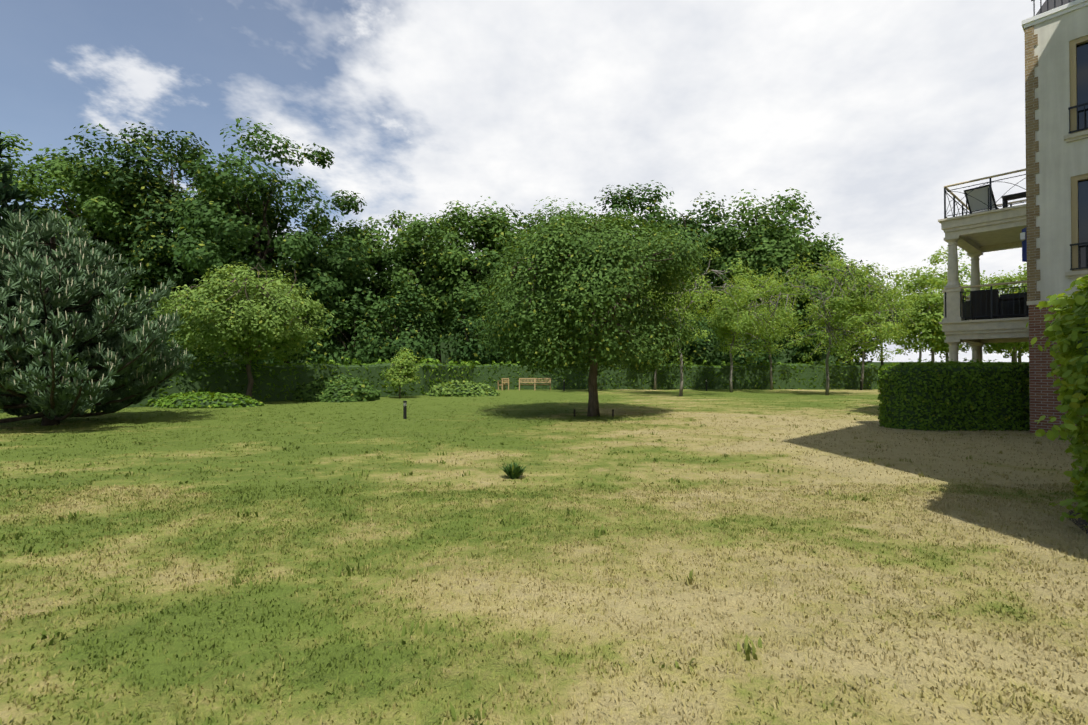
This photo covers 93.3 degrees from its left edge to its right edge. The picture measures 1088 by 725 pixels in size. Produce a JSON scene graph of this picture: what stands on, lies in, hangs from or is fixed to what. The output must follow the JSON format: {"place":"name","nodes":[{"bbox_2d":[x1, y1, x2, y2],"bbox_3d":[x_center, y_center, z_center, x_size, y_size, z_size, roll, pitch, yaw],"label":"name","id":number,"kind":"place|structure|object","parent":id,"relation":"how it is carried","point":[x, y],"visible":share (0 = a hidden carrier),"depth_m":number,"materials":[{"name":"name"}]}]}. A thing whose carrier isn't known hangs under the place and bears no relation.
{"place":"outdoors","nodes":[
{"label":"outdoors","id":0,"kind":"place"},
{"bbox_2d":[0,0,1045,361],"label":"sky","id":1,"kind":"structure","parent":0,"point":[868,109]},
{"bbox_2d":[0,385,1087,724],"bbox_3d":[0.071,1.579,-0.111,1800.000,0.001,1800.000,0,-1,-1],"label":"ground","id":2,"kind":"structure","parent":0,"point":[562,683],"depth_m":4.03,"materials":[{"name":"green plant"}]},
{"bbox_2d":[0,132,84,346],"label":"tree","id":3,"kind":"object","parent":2,"relation":"on","point":[7,195],"visible":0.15,"depth_m":21.39,"materials":[{"name":"green plant"}]},
{"bbox_2d":[0,130,109,255],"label":"tree","id":4,"kind":"object","parent":2,"relation":"on","point":[62,209],"visible":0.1,"depth_m":46.26,"materials":[{"name":"green plant"}]},
{"bbox_2d":[1,147,183,327],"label":"tree","id":5,"kind":"object","parent":2,"relation":"on","point":[97,199],"visible":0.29,"depth_m":43.55,"materials":[{"name":"green plant"}]},
{"bbox_2d":[0,209,196,425],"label":"pine tree","id":6,"kind":"object","parent":2,"relation":"on","point":[44,335],"visible":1,"depth_m":13.56,"materials":[{"name":"green plant"}]},
{"bbox_2d":[66,283,183,359],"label":"tree","id":7,"kind":"object","parent":2,"relation":"on","point":[135,331],"visible":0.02,"depth_m":43.79,"materials":[{"name":"green plant"}]},
{"bbox_2d":[61,122,275,359],"bbox_3d":[-34.998,-9.693,48.345,16.838,23.606,16.298,0,-1,-1],"label":"tree","id":8,"kind":"object","parent":2,"relation":"on","point":[154,261],"visible":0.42,"depth_m":43.62,"materials":[{"name":"green plant"}]},
{"bbox_2d":[146,391,264,408],"bbox_3d":[-13.903,1.536,20.887,4.596,0.757,1.931,0,-1,-1],"label":"shrub","id":9,"kind":"object","parent":2,"relation":"on","point":[198,399],"visible":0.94,"depth_m":20.44,"materials":[{"name":"green plant"}]},
{"bbox_2d":[161,302,251,361],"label":"tree","id":10,"kind":"object","parent":2,"relation":"on","point":[209,356],"visible":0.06,"depth_m":42.05,"materials":[{"name":"green plant"}]},
{"bbox_2d":[139,262,333,398],"bbox_3d":[-13.357,-1.290,22.935,7.089,6.237,7.624,0,-1,-1],"label":"tree","id":11,"kind":"object","parent":2,"relation":"on","point":[208,320],"visible":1,"depth_m":21.27,"materials":[{"name":"green plant"}]},
{"bbox_2d":[228,272,317,364],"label":"tree","id":12,"kind":"object","parent":2,"relation":"on","point":[271,361],"visible":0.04,"depth_m":43.38,"materials":[{"name":"green plant"}]},
{"bbox_2d":[167,117,381,361],"bbox_3d":[-22.490,-8.790,45.220,17.300,21.728,17.199,0,-1,-37],"label":"tree","id":13,"kind":"object","parent":2,"relation":"on","point":[222,237],"visible":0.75,"depth_m":41.77,"materials":[{"name":"green plant"}]},
{"bbox_2d":[274,251,326,362],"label":"tree","id":14,"kind":"object","parent":2,"relation":"on","point":[301,280],"depth_m":64.50,"materials":[{"name":"green plant"}]},
{"bbox_2d":[292,373,381,401],"bbox_3d":[-10.036,1.252,24.813,4.008,1.484,2.681,0,-1,-1],"label":"rhododendron shrub","id":15,"kind":"object","parent":2,"relation":"on","point":[337,388],"visible":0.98,"depth_m":24.13,"materials":[{"name":"green plant"}]},
{"bbox_2d":[294,301,404,364],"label":"tree","id":16,"kind":"object","parent":2,"relation":"on","point":[341,350],"visible":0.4,"depth_m":43.47,"materials":[{"name":"green plant"}]},
{"bbox_2d":[296,238,415,355],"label":"tree","id":17,"kind":"object","parent":2,"relation":"on","point":[319,325],"visible":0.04,"depth_m":59.14,"materials":[{"name":"green plant"}]},
{"bbox_2d":[291,225,425,362],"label":"tree","id":18,"kind":"object","parent":2,"relation":"on","point":[351,299],"visible":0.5,"depth_m":46.79,"materials":[{"name":"green plant"}]},
{"bbox_2d":[381,347,423,397],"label":"tree","id":19,"kind":"object","parent":2,"relation":"on","point":[398,376],"visible":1,"depth_m":26.45,"materials":[{"name":"green plant"}]},
{"bbox_2d":[352,286,452,363],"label":"tree","id":20,"kind":"object","parent":2,"relation":"on","point":[415,334],"visible":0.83,"depth_m":41.87,"materials":[{"name":"green plant"}]},
{"bbox_2d":[403,401,406,418],"bbox_3d":[-4.302,1.466,15.895,0.120,0.560,0.120,0,-1,-1],"label":"bollard light","id":21,"kind":"object","parent":2,"relation":"on","point":[404,410],"visible":1,"depth_m":15.86,"materials":[{"name":"black metal"}]},
{"bbox_2d":[344,210,470,362],"bbox_3d":[-13.762,-6.678,50.982,13.766,17.752,14.470,0,-1,-1],"label":"tree","id":22,"kind":"object","parent":2,"relation":"on","point":[417,231],"visible":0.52,"depth_m":48.03,"materials":[{"name":"green plant"}]},
{"bbox_2d":[391,229,486,362],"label":"tree","id":23,"kind":"object","parent":2,"relation":"on","point":[438,356],"visible":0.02,"depth_m":63.73,"materials":[{"name":"green plant"}]},
{"bbox_2d":[0,355,878,412],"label":"hedge","id":24,"kind":"object","parent":2,"relation":"on","point":[274,382],"visible":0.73,"depth_m":37.57,"materials":[{"name":"green plant"}]},
{"bbox_2d":[424,380,499,396],"bbox_3d":[-4.658,1.483,29.074,4.373,1.040,2.219,0,-1,-1],"label":"low shrub","id":25,"kind":"object","parent":2,"relation":"on","point":[461,388],"visible":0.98,"depth_m":28.57,"materials":[{"name":"green plant"}]},
{"bbox_2d":[412,196,531,342],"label":"tree","id":26,"kind":"object","parent":2,"relation":"on","point":[493,233],"visible":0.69,"depth_m":47.40,"materials":[{"name":"green plant"}]},
{"bbox_2d":[439,291,522,364],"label":"tree","id":27,"kind":"object","parent":2,"relation":"on","point":[466,350],"visible":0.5,"depth_m":42.78,"materials":[{"name":"green plant"}]},
{"bbox_2d":[498,378,508,389],"bbox_3d":[-2.882,1.531,36.374,0.630,0.860,0.580,0,-1,-39],"label":"bench","id":28,"kind":"object","parent":2,"relation":"on","point":[506,380],"visible":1,"depth_m":36.22,"materials":[{"name":"brown wood"}]},
{"bbox_2d":[465,207,545,346],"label":"tree","id":29,"kind":"object","parent":2,"relation":"on","point":[521,219],"depth_m":64.81,"materials":[{"name":"green plant"}]},
{"bbox_2d":[499,462,525,478],"bbox_3d":[-0.436,1.530,7.367,0.468,0.254,0.382,0,-1,-1],"label":"plant","id":30,"kind":"object","parent":2,"relation":"on","point":[513,471],"visible":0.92,"depth_m":7.30,"materials":[{"name":"green plant"}]},
{"bbox_2d":[475,308,564,364],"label":"tree","id":31,"kind":"object","parent":2,"relation":"on","point":[495,359],"visible":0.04,"depth_m":42.84,"materials":[{"name":"green plant"}]},
{"bbox_2d":[0,411,1041,724],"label":"grass tufts","id":32,"kind":"object","parent":2,"relation":"on","point":[508,519],"visible":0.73,"depth_m":6.32,"materials":[{"name":"green plant"}]},
{"bbox_2d":[519,378,550,389],"bbox_3d":[-0.644,1.532,36.501,2.280,0.860,0.580,0,-1,-1],"label":"garden bench","id":33,"kind":"object","parent":2,"relation":"on","point":[534,382],"visible":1,"depth_m":36.23,"materials":[{"name":"brown wood"}]},
{"bbox_2d":[513,204,583,332],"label":"tree","id":34,"kind":"object","parent":2,"relation":"on","point":[544,227],"visible":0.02,"depth_m":51.61,"materials":[{"name":"green plant"}]},
{"bbox_2d":[473,197,712,416],"bbox_3d":[1.526,-1.704,16.978,7.871,6.956,8.182,0,-1,-1],"label":"tree","id":35,"kind":"object","parent":2,"relation":"on","point":[583,281],"visible":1,"depth_m":15.22,"materials":[{"name":"green plant"}]},
{"bbox_2d":[575,180,711,316],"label":"tree","id":36,"kind":"object","parent":2,"relation":"on","point":[634,201],"visible":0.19,"depth_m":47.47,"materials":[{"name":"green plant"}]},
{"bbox_2d":[633,279,701,389],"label":"tree","id":37,"kind":"object","parent":2,"relation":"on","point":[655,381],"depth_m":36.82,"materials":[{"name":"green plant"}]},
{"bbox_2d":[656,284,719,365],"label":"tree","id":38,"kind":"object","parent":2,"relation":"on","point":[699,356],"visible":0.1,"depth_m":42.41,"materials":[{"name":"green plant"}]},
{"bbox_2d":[638,244,758,395],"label":"tree","id":39,"kind":"object","parent":2,"relation":"on","point":[682,302],"visible":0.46,"depth_m":28.02,"materials":[{"name":"green plant"}]},
{"bbox_2d":[647,191,754,361],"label":"tree","id":40,"kind":"object","parent":2,"relation":"on","point":[690,223],"visible":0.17,"depth_m":50.41,"materials":[{"name":"green plant"}]},
{"bbox_2d":[682,311,784,365],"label":"tree","id":41,"kind":"object","parent":2,"relation":"on","point":[741,360],"visible":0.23,"depth_m":43.52,"materials":[{"name":"green plant"}]},
{"bbox_2d":[704,274,796,391],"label":"tree","id":42,"kind":"object","parent":2,"relation":"on","point":[725,316],"visible":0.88,"depth_m":32.82,"materials":[{"name":"green plant"}]},
{"bbox_2d":[722,267,802,389],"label":"tree","id":43,"kind":"object","parent":2,"relation":"on","point":[762,280],"visible":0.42,"depth_m":36.81,"materials":[{"name":"green plant"}]},
{"bbox_2d":[696,188,830,342],"bbox_3d":[20.743,-6.901,50.122,12.888,18.071,14.070,0,-1,35],"label":"tree","id":44,"kind":"object","parent":2,"relation":"on","point":[775,244],"visible":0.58,"depth_m":46.73,"materials":[{"name":"green plant"}]},
{"bbox_2d":[706,215,837,359],"bbox_3d":[26.927,-8.060,62.784,17.433,20.710,17.812,0,-1,-30],"label":"tree","id":45,"kind":"object","parent":2,"relation":"on","point":[805,242],"depth_m":63.06,"materials":[{"name":"green plant"}]},
{"bbox_2d":[748,286,845,364],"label":"tree","id":46,"kind":"object","parent":2,"relation":"on","point":[807,349],"visible":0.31,"depth_m":44.65,"materials":[{"name":"green plant"}]},
{"bbox_2d":[747,232,863,342],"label":"tree","id":47,"kind":"object","parent":2,"relation":"on","point":[814,260],"visible":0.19,"depth_m":50.02,"materials":[{"name":"green plant"}]},
{"bbox_2d":[760,251,910,394],"bbox_3d":[16.836,-2.366,30.500,7.560,8.538,6.991,-1,-1,43],"label":"tree","id":48,"kind":"object","parent":2,"relation":"on","point":[839,302],"visible":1,"depth_m":29.17,"materials":[{"name":"green plant"}]},
{"bbox_2d":[811,260,906,364],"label":"tree","id":49,"kind":"object","parent":2,"relation":"on","point":[871,340],"visible":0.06,"depth_m":49.31,"materials":[{"name":"green plant"}]},
{"bbox_2d":[802,271,924,389],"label":"tree","id":50,"kind":"object","parent":2,"relation":"on","point":[880,319],"visible":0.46,"depth_m":36.15,"materials":[{"name":"green plant"}]},
{"bbox_2d":[864,270,923,365],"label":"tree","id":51,"kind":"object","parent":2,"relation":"on","point":[898,276],"visible":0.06,"depth_m":52.21,"materials":[{"name":"green plant"}]},
{"bbox_2d":[892,278,966,362],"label":"tree","id":52,"kind":"object","parent":2,"relation":"on","point":[927,311],"visible":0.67,"depth_m":42.74,"materials":[{"name":"green plant"}]},
{"bbox_2d":[889,266,969,362],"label":"tree","id":53,"kind":"object","parent":2,"relation":"on","point":[919,349],"visible":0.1,"depth_m":55.25,"materials":[{"name":"green plant"}]},
{"bbox_2d":[893,246,1000,360],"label":"tree","id":54,"kind":"object","parent":2,"relation":"on","point":[927,276],"visible":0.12,"depth_m":47.21,"materials":[{"name":"green plant"}]},
{"bbox_2d":[877,357,1029,430],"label":"hedge block","id":55,"kind":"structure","parent":2,"relation":"on","point":[977,395],"depth_m":12.96,"materials":[{"name":"green plant"}]},
{"bbox_2d":[958,274,1023,360],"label":"tree","id":56,"kind":"object","parent":2,"relation":"on","point":[963,349],"visible":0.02,"depth_m":54.77,"materials":[{"name":"green plant"}]},
{"bbox_2d":[967,273,1024,362],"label":"tree","id":57,"kind":"object","parent":2,"relation":"on","point":[1011,347],"visible":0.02,"depth_m":56.33,"materials":[{"name":"green plant"}]},
{"bbox_2d":[966,292,1028,361],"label":"tree","id":58,"kind":"object","parent":2,"relation":"on","point":[998,347],"visible":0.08,"depth_m":42.69,"materials":[{"name":"green plant"}]},
{"bbox_2d":[980,263,1028,362],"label":"tree","id":59,"kind":"object","parent":2,"relation":"on","point":[1017,290],"visible":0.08,"depth_m":45.67,"materials":[{"name":"green plant"}]},
{"bbox_2d":[994,272,1026,293],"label":"tree","id":60,"kind":"object","parent":2,"relation":"on","point":[1020,276],"depth_m":50.35,"materials":[{"name":"green plant"}]},
{"bbox_2d":[938,0,1087,432],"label":"building","id":61,"kind":"structure","parent":2,"relation":"on","point":[1045,227],"depth_m":12.41,"materials":[{"name":"beige paint"}]},
{"bbox_2d":[1067,510,1087,533],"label":"soil bed","id":62,"kind":"object","parent":2,"relation":"on","point":[1079,521],"visible":0.5,"depth_m":5.27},
{"bbox_2d":[1026,274,1087,527],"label":"shrub","id":63,"kind":"object","parent":62,"relation":"on","point":[1069,335],"visible":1,"depth_m":4.86,"materials":[{"name":"green plant"}]},
{"bbox_2d":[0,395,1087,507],"bbox_3d":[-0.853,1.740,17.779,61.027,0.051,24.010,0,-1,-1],"label":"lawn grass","id":64,"kind":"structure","parent":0,"point":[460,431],"depth_m":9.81,"materials":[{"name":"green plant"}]},
{"bbox_2d":[152,296,1022,367],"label":"forest","id":65,"kind":"object","parent":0,"point":[444,357],"depth_m":80.22,"materials":[{"name":"green plant"}]}
]}

